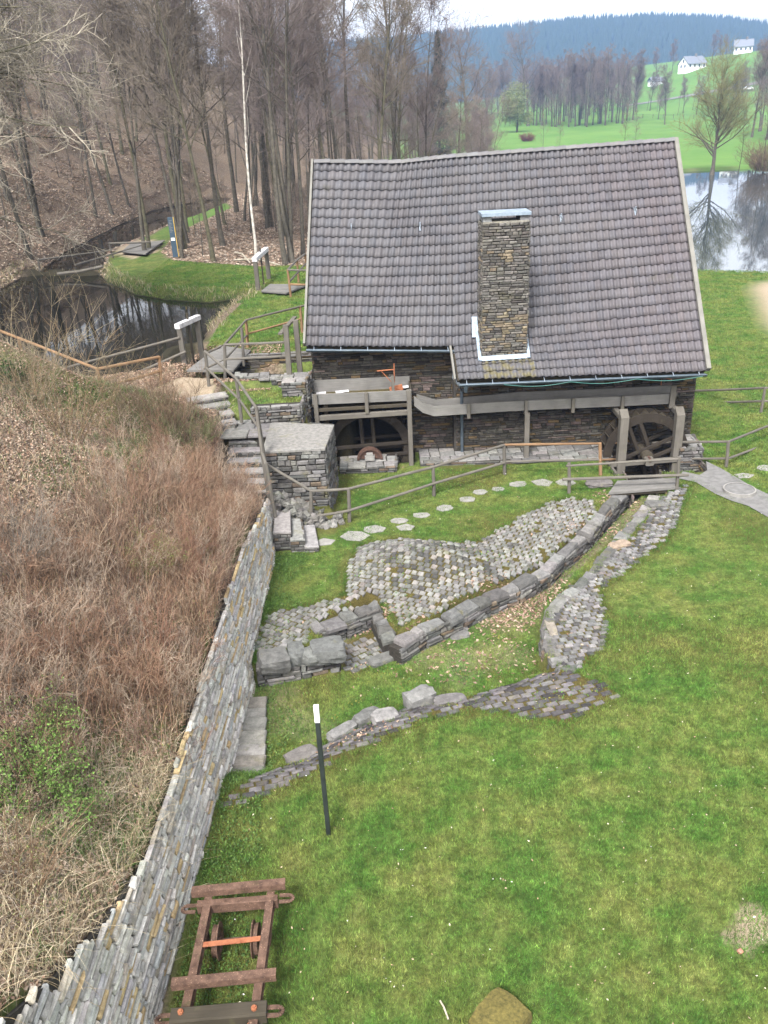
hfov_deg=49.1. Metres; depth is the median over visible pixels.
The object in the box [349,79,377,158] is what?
bare tree
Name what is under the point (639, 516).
channel kerb wall
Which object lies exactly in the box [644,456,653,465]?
bearing block
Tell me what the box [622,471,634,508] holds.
stone lining
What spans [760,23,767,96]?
bare tree
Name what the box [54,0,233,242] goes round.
bare tree
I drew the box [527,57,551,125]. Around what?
bare tree
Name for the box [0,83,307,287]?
leaf litter
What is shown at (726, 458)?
lawn fence
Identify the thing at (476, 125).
bare tree
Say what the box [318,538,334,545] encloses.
stepping stone
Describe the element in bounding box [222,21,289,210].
bare tree
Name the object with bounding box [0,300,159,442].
bare shrub
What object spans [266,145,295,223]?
sapling
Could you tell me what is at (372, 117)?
bare tree
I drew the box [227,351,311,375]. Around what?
headrace wall
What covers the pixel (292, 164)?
bare tree
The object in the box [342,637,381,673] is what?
cobbled niche
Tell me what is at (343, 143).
sapling
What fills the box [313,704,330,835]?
marker pole
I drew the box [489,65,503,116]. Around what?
bare tree
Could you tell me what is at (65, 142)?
sapling
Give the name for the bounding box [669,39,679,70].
bare tree
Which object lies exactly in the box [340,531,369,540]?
stepping stone
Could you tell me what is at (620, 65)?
bare tree
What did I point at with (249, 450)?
stone steps
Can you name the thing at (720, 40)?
bare tree
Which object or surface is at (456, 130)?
bare tree
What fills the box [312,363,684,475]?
wooden flume
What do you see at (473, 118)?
bare tree
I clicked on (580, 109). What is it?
bare tree
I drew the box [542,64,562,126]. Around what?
bare tree
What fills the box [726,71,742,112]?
bare tree
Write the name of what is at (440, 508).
stepping stone
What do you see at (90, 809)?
leafy shrub
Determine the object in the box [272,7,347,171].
bare tree
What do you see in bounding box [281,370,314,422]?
parapet wall
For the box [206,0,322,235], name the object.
bare tree
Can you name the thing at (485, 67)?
bare tree
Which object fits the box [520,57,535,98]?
bare tree
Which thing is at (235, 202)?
bare tree
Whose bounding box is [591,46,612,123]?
bare tree
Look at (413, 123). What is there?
bare tree
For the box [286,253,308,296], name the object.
bridge railing
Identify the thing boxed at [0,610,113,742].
bare shrub
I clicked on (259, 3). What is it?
bare tree
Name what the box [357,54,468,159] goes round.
bare tree
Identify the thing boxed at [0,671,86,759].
leafy shrub
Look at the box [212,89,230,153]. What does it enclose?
sapling
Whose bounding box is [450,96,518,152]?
bare tree
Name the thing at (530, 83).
bare tree
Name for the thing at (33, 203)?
bare tree
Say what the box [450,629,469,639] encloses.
loose slab
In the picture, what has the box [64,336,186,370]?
pond railing
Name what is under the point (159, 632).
bare shrub
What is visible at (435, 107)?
bare tree
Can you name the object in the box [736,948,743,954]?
brick fragment
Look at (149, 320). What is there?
mill pond
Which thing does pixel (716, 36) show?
bare tree
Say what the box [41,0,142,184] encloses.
bare tree
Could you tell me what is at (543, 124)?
sapling
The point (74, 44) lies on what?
bare tree
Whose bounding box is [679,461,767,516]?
path
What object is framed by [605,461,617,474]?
stone lining
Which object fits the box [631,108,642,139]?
sapling
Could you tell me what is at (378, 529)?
stepping stone
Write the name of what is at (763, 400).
field fence
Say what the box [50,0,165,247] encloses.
alder tree
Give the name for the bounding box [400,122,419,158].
bare tree
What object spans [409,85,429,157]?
bare tree
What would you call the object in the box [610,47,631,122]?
bare tree
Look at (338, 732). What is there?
loose slab
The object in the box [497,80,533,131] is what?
willow tree
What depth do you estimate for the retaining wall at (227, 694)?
11.65 m
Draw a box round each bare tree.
[0,0,30,151]
[0,0,64,236]
[0,3,33,259]
[0,88,8,200]
[1,1,32,124]
[6,0,65,109]
[8,0,113,214]
[17,1,63,77]
[20,0,61,77]
[29,0,102,130]
[36,0,115,217]
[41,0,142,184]
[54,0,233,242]
[58,0,245,248]
[73,0,129,205]
[74,1,99,88]
[75,0,152,154]
[83,0,240,249]
[85,5,134,117]
[96,0,138,99]
[100,0,235,261]
[102,0,162,141]
[109,0,212,232]
[131,27,190,174]
[135,0,264,245]
[137,0,191,138]
[139,2,234,224]
[148,0,193,257]
[150,0,299,211]
[183,0,210,126]
[185,0,334,262]
[190,0,312,264]
[198,0,299,228]
[200,0,225,55]
[200,0,303,232]
[201,7,276,206]
[202,5,212,98]
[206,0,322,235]
[210,59,252,182]
[214,48,250,147]
[215,1,323,192]
[216,24,332,213]
[216,77,246,169]
[222,0,351,256]
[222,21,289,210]
[224,74,293,161]
[229,2,262,220]
[255,7,296,204]
[263,0,359,158]
[265,95,303,181]
[269,0,366,158]
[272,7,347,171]
[277,2,370,158]
[277,78,306,187]
[280,0,370,160]
[290,0,423,158]
[297,102,325,156]
[297,103,312,171]
[300,56,340,151]
[302,80,321,160]
[306,11,344,158]
[309,89,327,155]
[320,68,357,156]
[320,98,345,152]
[321,62,358,149]
[323,0,453,158]
[330,0,438,159]
[330,0,491,158]
[333,91,349,157]
[338,54,379,158]
[338,86,361,158]
[342,0,420,159]
[342,114,365,158]
[347,78,370,159]
[349,42,380,158]
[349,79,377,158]
[350,53,381,157]
[351,0,434,118]
[355,108,362,156]
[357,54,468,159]
[357,62,388,158]
[360,98,379,158]
[363,73,422,159]
[367,83,391,159]
[368,78,396,158]
[379,89,401,137]
[381,0,422,159]
[382,0,477,155]
[390,90,414,157]
[396,81,416,158]
[396,85,430,157]
[396,96,413,144]
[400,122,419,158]
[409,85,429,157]
[411,111,441,156]
[412,121,439,152]
[418,70,447,145]
[427,3,516,151]
[430,52,488,153]
[432,80,483,155]
[446,90,454,124]
[449,107,459,153]
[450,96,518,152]
[466,95,505,152]
[467,64,482,103]
[468,112,487,151]
[469,106,487,151]
[470,103,499,149]
[474,82,502,150]
[476,115,495,150]
[480,56,498,105]
[484,59,501,114]
[484,85,498,148]
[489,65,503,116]
[493,57,512,121]
[502,61,515,97]
[515,70,525,94]
[516,61,529,114]
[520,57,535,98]
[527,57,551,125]
[527,63,539,111]
[527,64,548,125]
[530,67,545,124]
[540,58,555,123]
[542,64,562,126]
[546,57,561,100]
[548,63,565,126]
[549,50,569,124]
[555,57,573,121]
[557,49,585,126]
[562,52,585,126]
[562,53,577,115]
[563,68,581,122]
[570,66,581,117]
[572,48,597,124]
[574,53,593,125]
[574,58,591,118]
[576,41,606,126]
[585,59,606,124]
[587,50,610,123]
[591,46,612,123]
[592,43,621,125]
[602,57,620,121]
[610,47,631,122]
[610,63,620,118]
[615,53,628,103]
[615,55,638,120]
[616,56,637,123]
[617,63,624,99]
[625,48,651,119]
[631,69,645,110]
[632,54,644,107]
[646,70,660,110]
[652,47,662,73]
[654,81,667,118]
[657,63,676,124]
[659,35,765,174]
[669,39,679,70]
[677,78,685,114]
[678,79,690,112]
[693,76,706,113]
[708,30,719,58]
[718,35,723,55]
[722,34,731,57]
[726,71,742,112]
[730,59,751,107]
[745,33,767,136]
[747,37,767,131]
[754,55,767,139]
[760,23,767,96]
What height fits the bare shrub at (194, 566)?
1.702 m
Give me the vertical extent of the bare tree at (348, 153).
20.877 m
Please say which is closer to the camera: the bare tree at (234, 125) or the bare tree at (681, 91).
the bare tree at (234, 125)
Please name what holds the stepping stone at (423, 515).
on the ground at (694, 158)
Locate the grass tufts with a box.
[169,461,767,1023]
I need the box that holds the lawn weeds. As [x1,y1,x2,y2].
[174,551,309,1005]
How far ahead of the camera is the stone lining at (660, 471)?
24.78 m
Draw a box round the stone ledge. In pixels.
[232,696,267,773]
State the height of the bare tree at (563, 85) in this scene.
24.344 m
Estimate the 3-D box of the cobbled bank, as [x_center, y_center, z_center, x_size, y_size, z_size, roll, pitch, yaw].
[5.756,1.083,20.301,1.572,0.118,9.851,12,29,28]
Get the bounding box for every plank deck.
[187,345,250,371]
[261,284,304,294]
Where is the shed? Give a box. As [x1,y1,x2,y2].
[647,75,663,86]
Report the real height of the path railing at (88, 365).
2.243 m
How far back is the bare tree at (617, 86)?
309.91 m
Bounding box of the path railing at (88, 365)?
[0,329,162,385]
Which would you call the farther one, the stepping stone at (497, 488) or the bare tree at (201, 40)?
the bare tree at (201, 40)
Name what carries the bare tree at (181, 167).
on the ground at (694, 158)
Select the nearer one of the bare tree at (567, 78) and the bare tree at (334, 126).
the bare tree at (334, 126)
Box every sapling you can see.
[0,143,19,233]
[14,183,32,249]
[48,128,61,176]
[53,116,73,162]
[59,131,75,173]
[64,117,101,203]
[90,113,114,167]
[181,158,200,234]
[182,155,210,255]
[211,133,224,191]
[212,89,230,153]
[217,180,230,230]
[262,156,276,231]
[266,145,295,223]
[268,182,293,245]
[300,145,307,177]
[302,144,319,195]
[327,123,344,158]
[336,125,351,158]
[537,105,546,143]
[556,115,562,145]
[620,103,633,140]
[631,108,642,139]
[732,107,751,172]
[749,98,767,161]
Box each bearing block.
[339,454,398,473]
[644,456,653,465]
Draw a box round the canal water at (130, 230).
[43,198,230,271]
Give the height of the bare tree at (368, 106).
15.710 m
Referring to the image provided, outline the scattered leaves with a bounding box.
[216,480,765,1023]
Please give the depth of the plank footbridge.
23.63 m
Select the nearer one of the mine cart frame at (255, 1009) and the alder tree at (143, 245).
the mine cart frame at (255, 1009)
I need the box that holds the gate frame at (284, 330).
[278,316,302,374]
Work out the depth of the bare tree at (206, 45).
131.51 m
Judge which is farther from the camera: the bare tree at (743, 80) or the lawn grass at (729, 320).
the bare tree at (743, 80)
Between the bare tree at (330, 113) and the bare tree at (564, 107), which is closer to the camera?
the bare tree at (330, 113)
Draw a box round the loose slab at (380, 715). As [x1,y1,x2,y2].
[370,707,398,724]
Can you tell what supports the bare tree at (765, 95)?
on the ground at (694, 158)
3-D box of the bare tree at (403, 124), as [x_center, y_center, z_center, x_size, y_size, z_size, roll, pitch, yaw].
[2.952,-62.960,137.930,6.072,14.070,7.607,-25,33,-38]
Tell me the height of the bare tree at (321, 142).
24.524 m
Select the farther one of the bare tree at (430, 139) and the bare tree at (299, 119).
the bare tree at (430, 139)
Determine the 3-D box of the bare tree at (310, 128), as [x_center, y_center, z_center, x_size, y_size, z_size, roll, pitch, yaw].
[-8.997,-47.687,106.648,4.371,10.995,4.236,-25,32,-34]
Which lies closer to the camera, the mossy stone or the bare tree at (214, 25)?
the mossy stone
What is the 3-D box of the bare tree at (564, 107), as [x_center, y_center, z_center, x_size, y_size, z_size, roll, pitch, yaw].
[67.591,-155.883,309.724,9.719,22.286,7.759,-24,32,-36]
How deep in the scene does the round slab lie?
22.73 m
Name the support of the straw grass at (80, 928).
on the ground at (694, 158)
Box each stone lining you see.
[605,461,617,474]
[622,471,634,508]
[656,469,666,495]
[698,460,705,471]
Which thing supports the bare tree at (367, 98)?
on the ground at (694, 158)
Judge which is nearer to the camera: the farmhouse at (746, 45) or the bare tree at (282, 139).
the bare tree at (282, 139)
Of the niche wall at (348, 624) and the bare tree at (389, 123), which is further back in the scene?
the bare tree at (389, 123)
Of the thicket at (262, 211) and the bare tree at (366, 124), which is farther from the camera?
the bare tree at (366, 124)
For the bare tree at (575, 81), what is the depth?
275.35 m
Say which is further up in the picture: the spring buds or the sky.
the sky
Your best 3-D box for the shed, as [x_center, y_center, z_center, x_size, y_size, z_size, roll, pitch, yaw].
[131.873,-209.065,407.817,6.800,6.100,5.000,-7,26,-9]
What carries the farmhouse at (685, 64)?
on the ground at (694, 158)
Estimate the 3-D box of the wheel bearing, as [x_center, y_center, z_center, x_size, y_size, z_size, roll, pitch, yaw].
[-0.445,-1.796,25.968,0.800,0.380,0.280,-3,25,0]
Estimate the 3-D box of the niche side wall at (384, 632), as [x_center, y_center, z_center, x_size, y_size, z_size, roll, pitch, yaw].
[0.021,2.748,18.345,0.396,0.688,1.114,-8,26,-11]
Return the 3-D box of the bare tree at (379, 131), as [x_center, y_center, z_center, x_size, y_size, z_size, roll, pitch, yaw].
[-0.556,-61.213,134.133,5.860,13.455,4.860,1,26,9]
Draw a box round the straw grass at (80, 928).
[0,331,275,1023]
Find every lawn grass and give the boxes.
[173,611,767,1023]
[261,392,767,645]
[690,269,767,476]
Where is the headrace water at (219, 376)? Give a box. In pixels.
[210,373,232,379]
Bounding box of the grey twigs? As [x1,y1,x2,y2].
[0,328,266,1008]
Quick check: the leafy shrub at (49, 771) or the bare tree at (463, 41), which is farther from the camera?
the bare tree at (463, 41)
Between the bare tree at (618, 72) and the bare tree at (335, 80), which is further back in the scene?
the bare tree at (618, 72)
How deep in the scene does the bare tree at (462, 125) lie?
87.81 m
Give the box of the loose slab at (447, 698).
[433,692,466,705]
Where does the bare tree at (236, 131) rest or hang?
on the ground at (694, 158)
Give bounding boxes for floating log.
[57,265,103,274]
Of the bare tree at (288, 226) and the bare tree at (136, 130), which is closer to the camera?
the bare tree at (288, 226)
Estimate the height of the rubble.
1.043 m
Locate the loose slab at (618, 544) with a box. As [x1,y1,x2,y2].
[607,539,630,549]
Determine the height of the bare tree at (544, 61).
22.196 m
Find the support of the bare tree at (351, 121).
on the ground at (694, 158)
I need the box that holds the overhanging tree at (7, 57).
[0,0,139,268]
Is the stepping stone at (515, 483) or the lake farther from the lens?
the lake
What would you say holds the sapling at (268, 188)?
on the ground at (694, 158)
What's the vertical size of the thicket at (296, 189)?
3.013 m
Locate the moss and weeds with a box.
[222,500,600,807]
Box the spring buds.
[0,330,232,922]
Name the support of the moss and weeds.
on the ground at (694, 158)
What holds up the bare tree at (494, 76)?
on the ground at (694, 158)
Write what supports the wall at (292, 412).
on the ground at (694, 158)
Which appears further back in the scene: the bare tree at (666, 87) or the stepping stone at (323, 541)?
the bare tree at (666, 87)
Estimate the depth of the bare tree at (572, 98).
303.53 m
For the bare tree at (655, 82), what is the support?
on the ground at (694, 158)
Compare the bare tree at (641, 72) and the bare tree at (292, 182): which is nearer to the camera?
the bare tree at (292, 182)
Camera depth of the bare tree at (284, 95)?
75.86 m
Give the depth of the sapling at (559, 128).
182.85 m
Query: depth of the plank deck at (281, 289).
38.72 m
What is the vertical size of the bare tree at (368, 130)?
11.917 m
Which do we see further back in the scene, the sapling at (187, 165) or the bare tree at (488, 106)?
the bare tree at (488, 106)
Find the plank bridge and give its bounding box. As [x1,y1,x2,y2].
[122,240,164,254]
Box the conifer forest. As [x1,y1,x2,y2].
[317,11,767,106]
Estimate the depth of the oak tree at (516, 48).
294.41 m
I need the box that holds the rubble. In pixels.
[273,490,344,529]
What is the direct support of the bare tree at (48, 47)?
on the ground at (694, 158)
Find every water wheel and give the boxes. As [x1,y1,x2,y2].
[334,408,408,465]
[599,408,687,479]
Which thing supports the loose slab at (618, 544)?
on the channel kerb wall at (639, 516)
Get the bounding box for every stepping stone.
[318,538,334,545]
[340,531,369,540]
[364,525,385,533]
[390,518,408,523]
[396,524,414,530]
[413,513,429,517]
[436,505,452,511]
[460,496,474,501]
[473,489,487,494]
[492,487,503,490]
[509,481,525,486]
[531,479,552,485]
[556,479,575,485]
[734,473,753,478]
[757,465,767,470]
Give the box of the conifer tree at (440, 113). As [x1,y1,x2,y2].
[427,31,457,155]
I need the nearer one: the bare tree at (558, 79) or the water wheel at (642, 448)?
the water wheel at (642, 448)
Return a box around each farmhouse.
[677,53,707,73]
[733,36,753,54]
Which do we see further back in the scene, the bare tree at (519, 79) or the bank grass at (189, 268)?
the bare tree at (519, 79)
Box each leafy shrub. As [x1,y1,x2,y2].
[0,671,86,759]
[0,707,101,831]
[15,772,113,850]
[104,522,189,582]
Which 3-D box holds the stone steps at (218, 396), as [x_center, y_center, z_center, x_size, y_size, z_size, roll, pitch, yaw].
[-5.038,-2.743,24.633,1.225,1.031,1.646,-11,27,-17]
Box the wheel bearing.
[357,447,382,460]
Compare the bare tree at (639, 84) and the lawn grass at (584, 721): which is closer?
the lawn grass at (584, 721)
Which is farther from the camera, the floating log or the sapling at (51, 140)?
the sapling at (51, 140)
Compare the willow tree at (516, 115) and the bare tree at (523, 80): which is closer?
the willow tree at (516, 115)
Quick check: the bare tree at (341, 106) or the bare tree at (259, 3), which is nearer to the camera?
the bare tree at (259, 3)
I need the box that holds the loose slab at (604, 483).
[585,479,612,487]
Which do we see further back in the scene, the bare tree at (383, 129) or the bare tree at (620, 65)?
the bare tree at (620, 65)
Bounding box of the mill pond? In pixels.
[0,275,239,375]
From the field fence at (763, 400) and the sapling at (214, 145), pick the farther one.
the sapling at (214, 145)
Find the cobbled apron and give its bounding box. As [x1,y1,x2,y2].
[254,496,596,650]
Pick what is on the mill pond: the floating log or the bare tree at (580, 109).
the floating log
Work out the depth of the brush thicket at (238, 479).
14.67 m
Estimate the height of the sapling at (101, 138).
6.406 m
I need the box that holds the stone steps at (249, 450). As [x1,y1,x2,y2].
[226,440,265,501]
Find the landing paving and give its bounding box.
[220,420,270,456]
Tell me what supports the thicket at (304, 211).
on the ground at (694, 158)
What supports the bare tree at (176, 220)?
on the ground at (694, 158)
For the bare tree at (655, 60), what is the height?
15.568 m
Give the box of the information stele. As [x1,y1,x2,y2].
[167,217,178,256]
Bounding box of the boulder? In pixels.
[402,684,435,709]
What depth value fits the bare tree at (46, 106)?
85.60 m
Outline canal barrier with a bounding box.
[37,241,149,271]
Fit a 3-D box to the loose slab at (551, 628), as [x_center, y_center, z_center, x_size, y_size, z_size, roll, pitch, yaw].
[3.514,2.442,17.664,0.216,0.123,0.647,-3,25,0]
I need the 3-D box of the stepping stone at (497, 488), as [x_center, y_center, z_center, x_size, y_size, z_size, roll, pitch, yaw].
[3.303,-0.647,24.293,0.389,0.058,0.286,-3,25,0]
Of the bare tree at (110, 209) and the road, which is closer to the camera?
the bare tree at (110, 209)
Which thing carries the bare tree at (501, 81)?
on the ground at (694, 158)
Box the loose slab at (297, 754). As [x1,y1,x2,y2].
[283,744,317,763]
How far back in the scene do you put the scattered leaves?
12.92 m
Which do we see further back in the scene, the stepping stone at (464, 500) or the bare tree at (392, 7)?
the bare tree at (392, 7)
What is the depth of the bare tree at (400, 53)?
78.28 m
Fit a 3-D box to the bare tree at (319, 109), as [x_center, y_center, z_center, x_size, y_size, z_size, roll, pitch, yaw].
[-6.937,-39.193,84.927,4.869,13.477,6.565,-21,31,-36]
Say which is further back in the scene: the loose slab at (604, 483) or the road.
the road
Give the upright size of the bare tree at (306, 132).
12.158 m
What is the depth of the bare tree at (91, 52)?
97.06 m
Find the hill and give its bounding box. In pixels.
[211,31,747,101]
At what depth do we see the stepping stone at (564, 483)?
24.38 m
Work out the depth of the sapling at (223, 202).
59.98 m
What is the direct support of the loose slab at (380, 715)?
on the cobbled spillway
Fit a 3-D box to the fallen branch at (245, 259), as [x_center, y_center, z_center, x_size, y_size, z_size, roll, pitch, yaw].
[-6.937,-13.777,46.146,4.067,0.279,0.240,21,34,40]
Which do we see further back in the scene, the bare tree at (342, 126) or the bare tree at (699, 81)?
the bare tree at (699, 81)
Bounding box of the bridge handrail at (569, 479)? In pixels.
[562,456,688,493]
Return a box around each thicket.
[0,354,274,787]
[245,184,304,222]
[271,172,306,202]
[287,188,307,232]
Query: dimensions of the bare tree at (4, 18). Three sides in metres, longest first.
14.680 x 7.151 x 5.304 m
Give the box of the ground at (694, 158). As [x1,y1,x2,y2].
[0,0,767,1023]
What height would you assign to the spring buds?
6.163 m
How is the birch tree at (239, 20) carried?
on the ground at (694, 158)
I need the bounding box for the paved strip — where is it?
[418,445,611,465]
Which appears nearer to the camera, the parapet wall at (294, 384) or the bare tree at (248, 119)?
the parapet wall at (294, 384)
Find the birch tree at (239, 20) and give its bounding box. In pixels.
[212,0,261,261]
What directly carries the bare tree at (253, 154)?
on the ground at (694, 158)
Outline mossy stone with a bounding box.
[468,987,531,1023]
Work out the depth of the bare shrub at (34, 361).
20.50 m
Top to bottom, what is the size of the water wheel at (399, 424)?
2.760 m
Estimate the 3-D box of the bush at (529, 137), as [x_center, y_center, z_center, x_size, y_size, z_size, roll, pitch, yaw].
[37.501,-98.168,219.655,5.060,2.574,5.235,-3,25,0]
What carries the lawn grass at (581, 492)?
on the ground at (694, 158)
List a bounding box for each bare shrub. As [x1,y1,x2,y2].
[0,268,143,402]
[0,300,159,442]
[0,475,89,584]
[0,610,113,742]
[0,780,93,947]
[13,457,140,547]
[75,337,176,429]
[84,352,215,445]
[99,588,183,693]
[143,387,235,450]
[145,499,224,594]
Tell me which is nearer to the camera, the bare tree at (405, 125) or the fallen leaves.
the fallen leaves
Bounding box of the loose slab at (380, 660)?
[367,651,393,667]
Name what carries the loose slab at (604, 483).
on the ground at (694, 158)
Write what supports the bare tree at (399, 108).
on the ground at (694, 158)
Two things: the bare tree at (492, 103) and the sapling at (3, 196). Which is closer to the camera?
the sapling at (3, 196)
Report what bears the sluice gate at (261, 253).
on the ground at (694, 158)
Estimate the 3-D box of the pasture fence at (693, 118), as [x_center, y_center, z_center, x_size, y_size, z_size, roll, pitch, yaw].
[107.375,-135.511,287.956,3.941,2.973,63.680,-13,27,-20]
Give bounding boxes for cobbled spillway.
[220,661,619,806]
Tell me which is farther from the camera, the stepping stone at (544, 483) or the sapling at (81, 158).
the sapling at (81, 158)
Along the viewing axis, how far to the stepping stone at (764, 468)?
24.66 m
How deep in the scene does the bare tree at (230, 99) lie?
104.96 m
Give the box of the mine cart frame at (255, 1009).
[154,878,294,1023]
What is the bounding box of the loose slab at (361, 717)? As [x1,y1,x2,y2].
[351,706,378,726]
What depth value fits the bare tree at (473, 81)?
373.09 m
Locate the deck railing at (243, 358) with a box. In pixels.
[203,304,304,378]
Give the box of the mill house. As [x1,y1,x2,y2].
[303,137,710,475]
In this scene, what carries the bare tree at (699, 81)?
on the ground at (694, 158)
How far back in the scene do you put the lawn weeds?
12.96 m
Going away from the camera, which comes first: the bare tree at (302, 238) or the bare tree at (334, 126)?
the bare tree at (302, 238)
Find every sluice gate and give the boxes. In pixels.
[174,313,205,375]
[252,247,270,290]
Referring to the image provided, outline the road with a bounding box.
[619,82,756,106]
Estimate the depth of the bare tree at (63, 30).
65.37 m
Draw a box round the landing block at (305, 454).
[264,422,338,508]
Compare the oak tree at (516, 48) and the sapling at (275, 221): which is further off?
the oak tree at (516, 48)
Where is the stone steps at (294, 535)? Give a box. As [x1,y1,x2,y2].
[273,510,318,552]
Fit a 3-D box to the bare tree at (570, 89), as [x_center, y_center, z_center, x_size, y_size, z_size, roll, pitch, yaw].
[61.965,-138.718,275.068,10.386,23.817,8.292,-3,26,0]
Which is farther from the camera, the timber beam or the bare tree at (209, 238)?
the bare tree at (209, 238)
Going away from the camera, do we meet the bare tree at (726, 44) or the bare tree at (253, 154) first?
the bare tree at (253, 154)
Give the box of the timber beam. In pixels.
[611,457,682,466]
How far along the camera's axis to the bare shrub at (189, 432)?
22.01 m
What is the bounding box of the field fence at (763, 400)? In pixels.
[695,387,767,411]
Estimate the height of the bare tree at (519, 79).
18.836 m
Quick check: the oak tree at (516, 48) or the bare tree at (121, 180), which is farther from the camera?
the oak tree at (516, 48)
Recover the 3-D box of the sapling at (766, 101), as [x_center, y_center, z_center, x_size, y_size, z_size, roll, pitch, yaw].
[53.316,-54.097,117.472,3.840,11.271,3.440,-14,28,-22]
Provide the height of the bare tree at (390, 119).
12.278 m
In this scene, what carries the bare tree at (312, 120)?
on the ground at (694, 158)
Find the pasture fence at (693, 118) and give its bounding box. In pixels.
[634,114,765,118]
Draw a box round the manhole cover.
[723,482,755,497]
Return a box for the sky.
[74,0,767,64]
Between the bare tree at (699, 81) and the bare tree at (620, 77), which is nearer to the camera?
the bare tree at (699, 81)
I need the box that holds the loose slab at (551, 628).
[544,620,557,635]
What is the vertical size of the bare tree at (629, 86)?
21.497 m
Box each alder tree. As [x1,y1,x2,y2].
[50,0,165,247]
[70,0,168,249]
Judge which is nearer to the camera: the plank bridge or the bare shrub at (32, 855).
the bare shrub at (32, 855)
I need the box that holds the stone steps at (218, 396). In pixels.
[187,391,237,429]
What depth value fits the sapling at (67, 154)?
76.66 m
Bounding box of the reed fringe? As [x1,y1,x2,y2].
[0,260,265,330]
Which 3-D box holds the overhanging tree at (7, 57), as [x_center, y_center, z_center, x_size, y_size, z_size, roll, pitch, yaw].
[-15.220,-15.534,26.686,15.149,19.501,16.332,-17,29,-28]
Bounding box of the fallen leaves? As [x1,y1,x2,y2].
[291,397,653,752]
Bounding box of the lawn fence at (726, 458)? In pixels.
[268,425,767,522]
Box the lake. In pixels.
[683,169,767,272]
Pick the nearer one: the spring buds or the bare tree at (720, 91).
the spring buds
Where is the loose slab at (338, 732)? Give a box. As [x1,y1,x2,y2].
[326,720,356,741]
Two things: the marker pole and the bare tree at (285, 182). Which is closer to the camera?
the marker pole
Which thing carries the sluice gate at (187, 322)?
on the ground at (694, 158)
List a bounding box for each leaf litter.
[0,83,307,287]
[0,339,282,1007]
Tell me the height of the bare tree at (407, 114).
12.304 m
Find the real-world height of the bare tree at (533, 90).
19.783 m
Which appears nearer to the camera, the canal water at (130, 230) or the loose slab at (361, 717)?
the loose slab at (361, 717)
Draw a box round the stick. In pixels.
[440,1000,448,1019]
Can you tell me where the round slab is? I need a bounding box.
[644,500,667,507]
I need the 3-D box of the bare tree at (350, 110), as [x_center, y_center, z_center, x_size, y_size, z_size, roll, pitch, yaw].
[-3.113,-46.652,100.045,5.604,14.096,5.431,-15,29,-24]
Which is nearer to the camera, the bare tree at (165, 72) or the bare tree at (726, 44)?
the bare tree at (165, 72)
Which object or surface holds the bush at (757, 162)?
on the ground at (694, 158)
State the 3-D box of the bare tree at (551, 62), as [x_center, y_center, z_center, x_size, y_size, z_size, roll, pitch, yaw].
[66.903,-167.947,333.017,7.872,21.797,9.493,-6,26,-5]
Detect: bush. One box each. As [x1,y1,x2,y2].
[0,355,30,383]
[518,132,535,140]
[735,138,767,171]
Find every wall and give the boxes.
[0,497,275,1023]
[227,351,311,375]
[233,372,283,387]
[250,394,306,423]
[255,635,346,686]
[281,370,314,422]
[308,600,382,640]
[371,613,395,652]
[389,495,629,664]
[538,495,659,672]
[679,434,703,471]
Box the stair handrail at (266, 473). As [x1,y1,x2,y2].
[203,350,276,517]
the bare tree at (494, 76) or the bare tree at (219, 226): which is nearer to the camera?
the bare tree at (219, 226)
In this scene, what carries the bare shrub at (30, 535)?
on the ground at (694, 158)
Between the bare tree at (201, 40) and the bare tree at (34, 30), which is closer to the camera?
the bare tree at (34, 30)
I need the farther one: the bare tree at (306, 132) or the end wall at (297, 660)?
the bare tree at (306, 132)
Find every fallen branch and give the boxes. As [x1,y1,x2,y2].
[234,251,250,262]
[234,258,279,264]
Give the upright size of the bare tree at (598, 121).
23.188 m
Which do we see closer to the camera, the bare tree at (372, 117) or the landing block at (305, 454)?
the landing block at (305, 454)
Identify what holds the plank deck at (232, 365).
on the ground at (694, 158)
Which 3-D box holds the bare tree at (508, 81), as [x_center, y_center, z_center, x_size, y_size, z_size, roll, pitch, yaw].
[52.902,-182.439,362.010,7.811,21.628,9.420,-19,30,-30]
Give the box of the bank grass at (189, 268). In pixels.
[133,259,308,405]
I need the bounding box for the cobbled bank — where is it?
[547,484,687,668]
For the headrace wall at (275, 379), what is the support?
on the ground at (694, 158)
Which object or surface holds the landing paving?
on the ground at (694, 158)
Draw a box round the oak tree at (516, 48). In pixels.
[491,15,546,125]
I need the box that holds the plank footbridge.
[608,478,675,495]
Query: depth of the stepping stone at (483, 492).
24.13 m
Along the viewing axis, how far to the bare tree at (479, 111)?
115.20 m
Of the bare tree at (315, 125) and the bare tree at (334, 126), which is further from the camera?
the bare tree at (334, 126)
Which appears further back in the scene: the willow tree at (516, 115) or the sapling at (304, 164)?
the willow tree at (516, 115)
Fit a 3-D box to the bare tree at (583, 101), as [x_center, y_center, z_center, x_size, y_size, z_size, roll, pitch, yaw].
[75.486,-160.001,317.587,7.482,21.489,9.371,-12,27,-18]
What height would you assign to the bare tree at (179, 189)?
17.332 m
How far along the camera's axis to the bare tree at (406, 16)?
65.53 m
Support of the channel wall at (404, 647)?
on the ground at (694, 158)
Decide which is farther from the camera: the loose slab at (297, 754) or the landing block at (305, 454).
the landing block at (305, 454)

